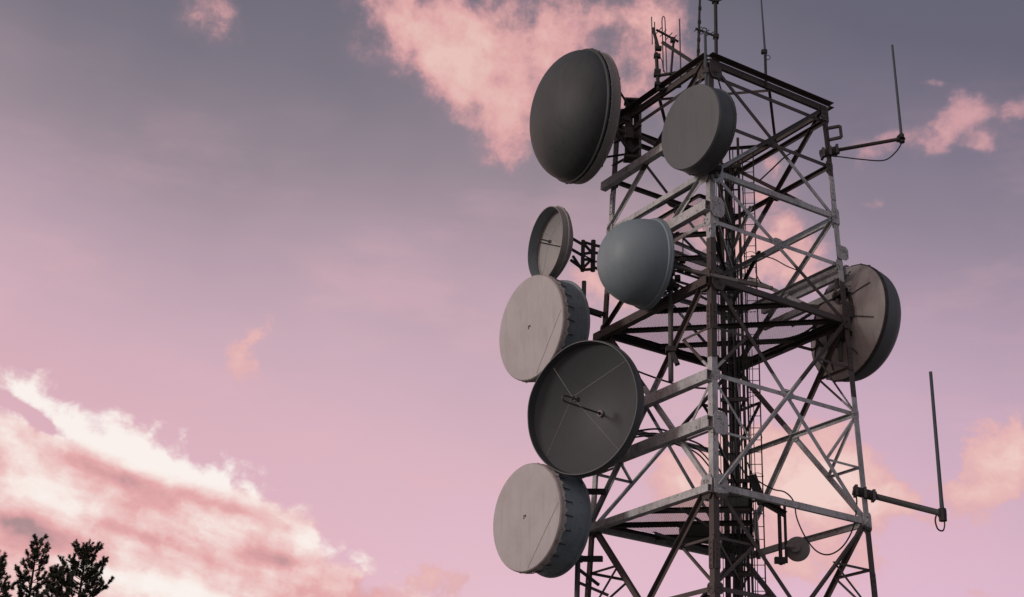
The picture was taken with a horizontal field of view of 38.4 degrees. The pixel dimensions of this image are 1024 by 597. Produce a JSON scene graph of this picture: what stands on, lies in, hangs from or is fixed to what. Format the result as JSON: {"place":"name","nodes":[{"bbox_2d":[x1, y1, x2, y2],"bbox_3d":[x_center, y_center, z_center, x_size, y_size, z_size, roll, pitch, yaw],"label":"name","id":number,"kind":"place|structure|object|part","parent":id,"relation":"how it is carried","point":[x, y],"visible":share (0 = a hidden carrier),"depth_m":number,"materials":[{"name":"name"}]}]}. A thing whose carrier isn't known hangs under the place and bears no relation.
{"place":"outdoors","nodes":[
{"label":"outdoors","id":0,"kind":"place"},
{"bbox_2d":[0,0,1023,596],"label":"sky","id":1,"kind":"structure","parent":0,"point":[262,262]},
{"bbox_3d":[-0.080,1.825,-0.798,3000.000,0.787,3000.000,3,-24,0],"label":"ground","id":2,"kind":"structure","parent":0,"visible":0},
{"bbox_2d":[0,551,20,596],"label":"pine tree","id":3,"kind":"object","parent":2,"relation":"on","point":[4,588],"visible":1,"depth_m":58.04,"materials":[{"name":"green plant"}]},
{"bbox_2d":[4,533,63,596],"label":"pine tree","id":4,"kind":"object","parent":2,"relation":"on","point":[23,578],"visible":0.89,"depth_m":60.11,"materials":[{"name":"green plant"}]},
{"bbox_2d":[39,565,71,596],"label":"pine tree","id":5,"kind":"object","parent":2,"relation":"on","point":[59,576],"visible":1,"depth_m":56.79,"materials":[{"name":"green plant"}]},
{"bbox_2d":[34,538,114,596],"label":"pine tree","id":6,"kind":"object","parent":2,"relation":"on","point":[84,553],"visible":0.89,"depth_m":59.99,"materials":[{"name":"green plant"}]},
{"bbox_2d":[582,52,877,596],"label":"lattice tower","id":7,"kind":"structure","parent":2,"relation":"on","point":[714,487],"depth_m":33.95,"materials":[{"name":"metal"}]},
{"bbox_2d":[493,463,608,596],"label":"drum dish","id":8,"kind":"object","parent":7,"relation":"attached to","point":[542,519],"visible":0.96,"depth_m":32.12,"materials":[{"name":"plastic"}]},
{"bbox_2d":[499,275,604,382],"bbox_3d":[1.174,0.915,35.330,1.894,2.734,2.612,13,-25,-34],"label":"drum dish","id":9,"kind":"object","parent":7,"relation":"attached to","point":[545,320],"visible":0.81,"depth_m":34.59,"materials":[{"name":"plastic"}]},
{"bbox_2d":[528,206,599,278],"bbox_3d":[1.132,-1.200,36.156,1.780,1.947,1.813,-14,-29,34],"label":"open dish","id":10,"kind":"object","parent":7,"relation":"attached to","point":[550,245],"visible":0.93,"depth_m":36.30,"materials":[{"name":"metal"}]},
{"bbox_2d":[585,255,732,294],"bbox_3d":[3.425,-0.632,36.107,4.038,0.982,0.043,4,-24,-5],"label":"loose cable","id":11,"kind":"object","parent":10,"relation":"attached to","point":[675,290],"visible":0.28,"depth_m":36.07,"materials":[{"name":"black rubber"}]},
{"bbox_2d":[527,340,643,477],"bbox_3d":[1.534,2.522,32.541,2.188,3.057,3.064,6,-24,-8],"label":"open dish","id":12,"kind":"object","parent":7,"relation":"attached to","point":[585,410],"visible":1,"depth_m":32.71,"materials":[{"name":"metal"}]},
{"bbox_2d":[530,48,641,183],"bbox_3d":[1.661,-4.497,36.538,2.833,3.403,2.903,-7,-25,21],"label":"radome dish","id":13,"kind":"object","parent":7,"relation":"attached to","point":[575,117],"visible":1,"depth_m":35.44,"materials":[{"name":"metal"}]},
{"bbox_2d":[656,27,678,84],"bbox_3d":[3.840,-5.955,36.386,0.612,1.967,0.260,3,-24,0],"label":"yagi antenna","id":14,"kind":"object","parent":7,"relation":"attached to","point":[672,40],"visible":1,"depth_m":36.55,"materials":[{"name":"black metal"}]},
{"bbox_2d":[652,27,692,91],"bbox_3d":[4.019,-5.910,36.325,1.153,1.852,0.210,-1,-24,9],"label":"antenna frame","id":15,"kind":"object","parent":7,"relation":"attached to","point":[657,72],"visible":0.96,"depth_m":36.17,"materials":[{"name":"black metal"}]},
{"bbox_2d":[661,16,666,72],"bbox_3d":[3.785,-6.320,36.544,0.146,1.684,0.029,3,-24,0],"label":"folded dipole","id":16,"kind":"object","parent":15,"relation":"attached to","point":[662,44],"visible":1,"depth_m":36.49,"materials":[{"name":"grey metal"}]},
{"bbox_2d":[679,19,680,76],"bbox_3d":[4.173,-6.141,36.474,0.058,1.883,0.033,3,-24,0],"label":"rod antenna","id":17,"kind":"object","parent":15,"relation":"attached to","point":[680,43],"visible":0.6,"depth_m":36.57,"materials":[{"name":"grey metal"}]},
{"bbox_2d":[636,435,708,466],"bbox_3d":[3.814,3.713,33.835,2.564,0.926,0.200,12,-25,-21],"label":"loose cable","id":18,"kind":"object","parent":7,"relation":"attached to","point":[698,454],"visible":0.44,"depth_m":33.88,"materials":[{"name":"black rubber"}]},
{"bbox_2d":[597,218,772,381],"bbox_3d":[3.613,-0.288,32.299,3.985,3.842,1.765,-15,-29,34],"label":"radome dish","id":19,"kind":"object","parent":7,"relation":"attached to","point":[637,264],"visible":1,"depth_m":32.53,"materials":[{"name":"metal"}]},
{"bbox_2d":[639,371,734,388],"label":"loose cable","id":20,"kind":"object","parent":7,"relation":"attached to","point":[672,382],"visible":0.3,"depth_m":35.10,"materials":[{"name":"black rubber"}]},
{"bbox_2d":[678,521,708,543],"bbox_3d":[4.089,5.243,32.926,0.706,0.372,0.460,3,-24,0],"label":"equipment cabinet","id":21,"kind":"object","parent":7,"relation":"attached to","point":[697,531],"visible":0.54,"depth_m":32.73,"materials":[{"name":"black metal"}]},
{"bbox_3d":[4.093,5.160,32.731,0.536,0.257,0.020,3,-24,0],"label":"door","id":22,"kind":"part","parent":21,"relation":"part of","materials":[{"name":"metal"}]},
{"bbox_2d":[662,84,736,178],"bbox_3d":[4.416,-3.770,33.548,0.975,2.132,2.084,14,-26,-32],"label":"drum dish","id":23,"kind":"object","parent":7,"relation":"attached to","point":[699,129],"visible":1,"depth_m":33.05,"materials":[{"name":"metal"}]},
{"bbox_2d":[697,0,701,56],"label":"mast pole","id":24,"kind":"object","parent":7,"relation":"on","point":[699,32],"visible":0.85,"depth_m":35.89,"materials":[{"name":"black metal"}]},
{"bbox_2d":[661,41,697,65],"bbox_3d":[4.117,-5.994,36.026,1.110,1.142,0.090,-17,-30,38],"label":"stay bar","id":25,"kind":"object","parent":24,"relation":"attached to","point":[676,51],"visible":0.69,"depth_m":36.08,"materials":[{"name":"black metal"}]},
{"bbox_2d":[704,31,707,84],"bbox_3d":[4.533,-5.614,34.396,0.100,1.455,0.090,3,-24,0],"label":"pipe mast","id":26,"kind":"object","parent":7,"relation":"attached to","point":[705,59],"visible":0.85,"depth_m":34.36,"materials":[{"name":"metal"}]},
{"bbox_2d":[709,0,720,53],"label":"mast pole","id":27,"kind":"object","parent":7,"relation":"attached to","point":[715,33],"visible":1,"depth_m":35.30,"materials":[{"name":"black metal"}]},
{"bbox_2d":[694,27,713,35],"bbox_3d":[4.626,-6.403,35.287,0.555,0.402,0.220,3,-24,0],"label":"yagi antenna","id":28,"kind":"object","parent":27,"relation":"attached to","point":[703,31],"visible":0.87,"depth_m":35.27,"materials":[{"name":"black metal"}]},
{"bbox_2d":[718,81,732,264],"bbox_3d":[5.189,-3.096,35.676,0.145,3.838,3.280,-3,-24,13],"label":"loose cable","id":29,"kind":"object","parent":7,"relation":"attached to","point":[730,199],"visible":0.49,"depth_m":36.69,"materials":[{"name":"black rubber"}]},
{"bbox_2d":[719,183,731,247],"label":"loose cable","id":30,"kind":"object","parent":7,"relation":"attached to","point":[725,217],"visible":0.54,"depth_m":35.29,"materials":[{"name":"black rubber"}]},
{"bbox_2d":[718,137,751,596],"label":"cable ladder","id":31,"kind":"object","parent":7,"relation":"attached to","point":[747,574],"visible":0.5,"depth_m":35.07,"materials":[{"name":"metal"}]},
{"bbox_2d":[636,432,707,459],"bbox_3d":[3.850,3.627,33.869,2.511,0.864,0.205,12,-25,-22],"label":"loose cable","id":32,"kind":"object","parent":31,"relation":"attached to","point":[687,444],"visible":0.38,"depth_m":33.97,"materials":[{"name":"black rubber"}]},
{"bbox_2d":[638,428,722,474],"bbox_3d":[3.901,3.520,33.907,2.448,0.853,0.233,13,-26,-22],"label":"loose cable","id":33,"kind":"object","parent":31,"relation":"attached to","point":[705,448],"visible":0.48,"depth_m":33.88,"materials":[{"name":"black rubber"}]},
{"bbox_2d":[716,183,723,596],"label":"feeder cable","id":34,"kind":"object","parent":31,"relation":"attached to","point":[720,410],"visible":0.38,"depth_m":35.01,"materials":[{"name":"black rubber"}]},
{"bbox_2d":[724,169,734,596],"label":"feeder cable","id":35,"kind":"object","parent":31,"relation":"attached to","point":[729,407],"visible":0.6,"depth_m":34.85,"materials":[{"name":"black rubber"}]},
{"bbox_2d":[727,192,736,596],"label":"feeder cable","id":36,"kind":"object","parent":31,"relation":"attached to","point":[731,405],"visible":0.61,"depth_m":34.90,"materials":[{"name":"black rubber"}]},
{"bbox_2d":[734,436,738,596],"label":"feeder cable","id":37,"kind":"object","parent":31,"relation":"attached to","point":[736,512],"visible":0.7,"depth_m":33.92,"materials":[{"name":"black rubber"}]},
{"bbox_2d":[732,207,741,596],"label":"feeder cable","id":38,"kind":"object","parent":31,"relation":"attached to","point":[737,449],"visible":0.66,"depth_m":34.77,"materials":[{"name":"black rubber"}]},
{"bbox_2d":[732,150,743,596],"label":"feeder cable","id":39,"kind":"object","parent":31,"relation":"attached to","point":[738,390],"visible":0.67,"depth_m":34.97,"materials":[{"name":"black rubber"}]},
{"bbox_2d":[737,269,745,596],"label":"feeder cable","id":40,"kind":"object","parent":31,"relation":"attached to","point":[741,438],"visible":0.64,"depth_m":34.69,"materials":[{"name":"black rubber"}]},
{"bbox_2d":[745,310,752,592],"bbox_3d":[5.379,7.526,32.745,0.051,15.951,0.060,3,-24,0],"label":"feeder cable","id":41,"kind":"object","parent":31,"relation":"attached to","point":[748,442],"visible":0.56,"depth_m":34.77,"materials":[{"name":"black rubber"}]},
{"bbox_2d":[721,539,750,549],"bbox_3d":[5.279,5.730,34.591,0.742,0.224,0.460,3,-24,0],"label":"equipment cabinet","id":42,"kind":"object","parent":7,"relation":"on","point":[735,546],"visible":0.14,"depth_m":34.48,"materials":[{"name":"black metal"}]},
{"bbox_2d":[720,497,752,512],"bbox_3d":[5.335,4.897,34.955,0.752,0.311,0.460,3,-24,0],"label":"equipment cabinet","id":43,"kind":"object","parent":7,"relation":"attached to","point":[735,503],"visible":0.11,"depth_m":34.76,"materials":[{"name":"black metal"}]},
{"bbox_2d":[741,148,766,594],"bbox_3d":[5.670,5.451,33.778,0.339,20.500,0.343,3,-24,0],"label":"climbing ladder","id":44,"kind":"object","parent":7,"relation":"attached to","point":[759,396],"visible":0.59,"depth_m":35.43,"materials":[{"name":"metal"}]},
{"bbox_2d":[744,188,755,592],"bbox_3d":[5.505,6.015,33.397,0.048,19.250,0.050,3,-24,0],"label":"feeder cable","id":45,"kind":"object","parent":44,"relation":"attached to","point":[750,413],"visible":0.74,"depth_m":34.76,"materials":[{"name":"black rubber"}]},
{"bbox_2d":[752,355,757,593],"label":"feeder cable","id":46,"kind":"object","parent":44,"relation":"attached to","point":[755,473],"visible":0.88,"depth_m":34.36,"materials":[{"name":"black rubber"}]},
{"bbox_2d":[760,0,770,88],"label":"whip antenna","id":47,"kind":"object","parent":7,"relation":"attached to","point":[764,51],"visible":1,"depth_m":35.94,"materials":[{"name":"black metal"}]},
{"bbox_2d":[748,474,786,558],"bbox_3d":[5.884,5.015,33.861,0.880,1.975,0.230,3,-24,0],"label":"panel antenna","id":48,"kind":"object","parent":7,"relation":"attached to","point":[756,487],"visible":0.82,"depth_m":33.92,"materials":[{"name":"black metal"}]},
{"bbox_2d":[751,255,795,269],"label":"loose cable","id":49,"kind":"object","parent":7,"relation":"attached to","point":[777,261],"visible":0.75,"depth_m":35.54,"materials":[{"name":"black rubber"}]},
{"bbox_2d":[759,149,796,180],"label":"loose cable","id":50,"kind":"object","parent":7,"relation":"attached to","point":[771,169],"visible":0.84,"depth_m":36.74,"materials":[{"name":"black rubber"}]},
{"bbox_2d":[750,505,809,564],"bbox_3d":[6.146,5.433,33.890,1.411,1.483,0.394,2,-24,1],"label":"dish","id":51,"kind":"object","parent":7,"relation":"attached to","point":[797,548],"visible":0.97,"depth_m":33.65,"materials":[{"name":"metal"}]},
{"bbox_2d":[747,318,822,341],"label":"loose cable","id":52,"kind":"object","parent":7,"relation":"attached to","point":[794,336],"visible":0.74,"depth_m":35.15,"materials":[{"name":"black rubber"}]},
{"bbox_2d":[747,462,857,555],"bbox_3d":[6.524,4.677,33.145,2.569,2.376,0.224,-12,-27,29],"label":"loose cable","id":53,"kind":"object","parent":7,"relation":"hanging from","point":[842,546],"visible":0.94,"depth_m":32.69,"materials":[{"name":"black rubber"}]},
{"bbox_2d":[822,122,842,148],"bbox_3d":[7.894,-3.996,36.211,0.482,0.752,0.142,1,-24,4],"label":"square loop bracket","id":54,"kind":"object","parent":7,"relation":"attached to","point":[827,140],"visible":1,"depth_m":36.19,"materials":[{"name":"metal"}]},
{"bbox_2d":[793,263,900,381],"bbox_3d":[8.093,0.589,35.255,1.795,2.919,2.936,16,-27,-21],"label":"dish","id":55,"kind":"object","parent":7,"relation":"attached to","point":[872,297],"visible":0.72,"depth_m":34.33,"materials":[{"name":"metal"}]},
{"bbox_2d":[819,44,904,160],"bbox_3d":[8.598,-4.764,36.399,2.065,3.252,0.333,-3,-24,13],"label":"whip antenna","id":56,"kind":"object","parent":7,"relation":"attached to","point":[831,151],"visible":1,"depth_m":35.96,"materials":[{"name":"black metal"}]},
{"bbox_2d":[852,371,946,531],"bbox_3d":[8.528,3.431,32.725,1.982,3.683,0.348,-4,-24,14],"label":"whip antenna","id":57,"kind":"object","parent":7,"relation":"attached to","point":[873,496],"visible":1,"depth_m":32.32,"materials":[{"name":"black metal"}]}
]}

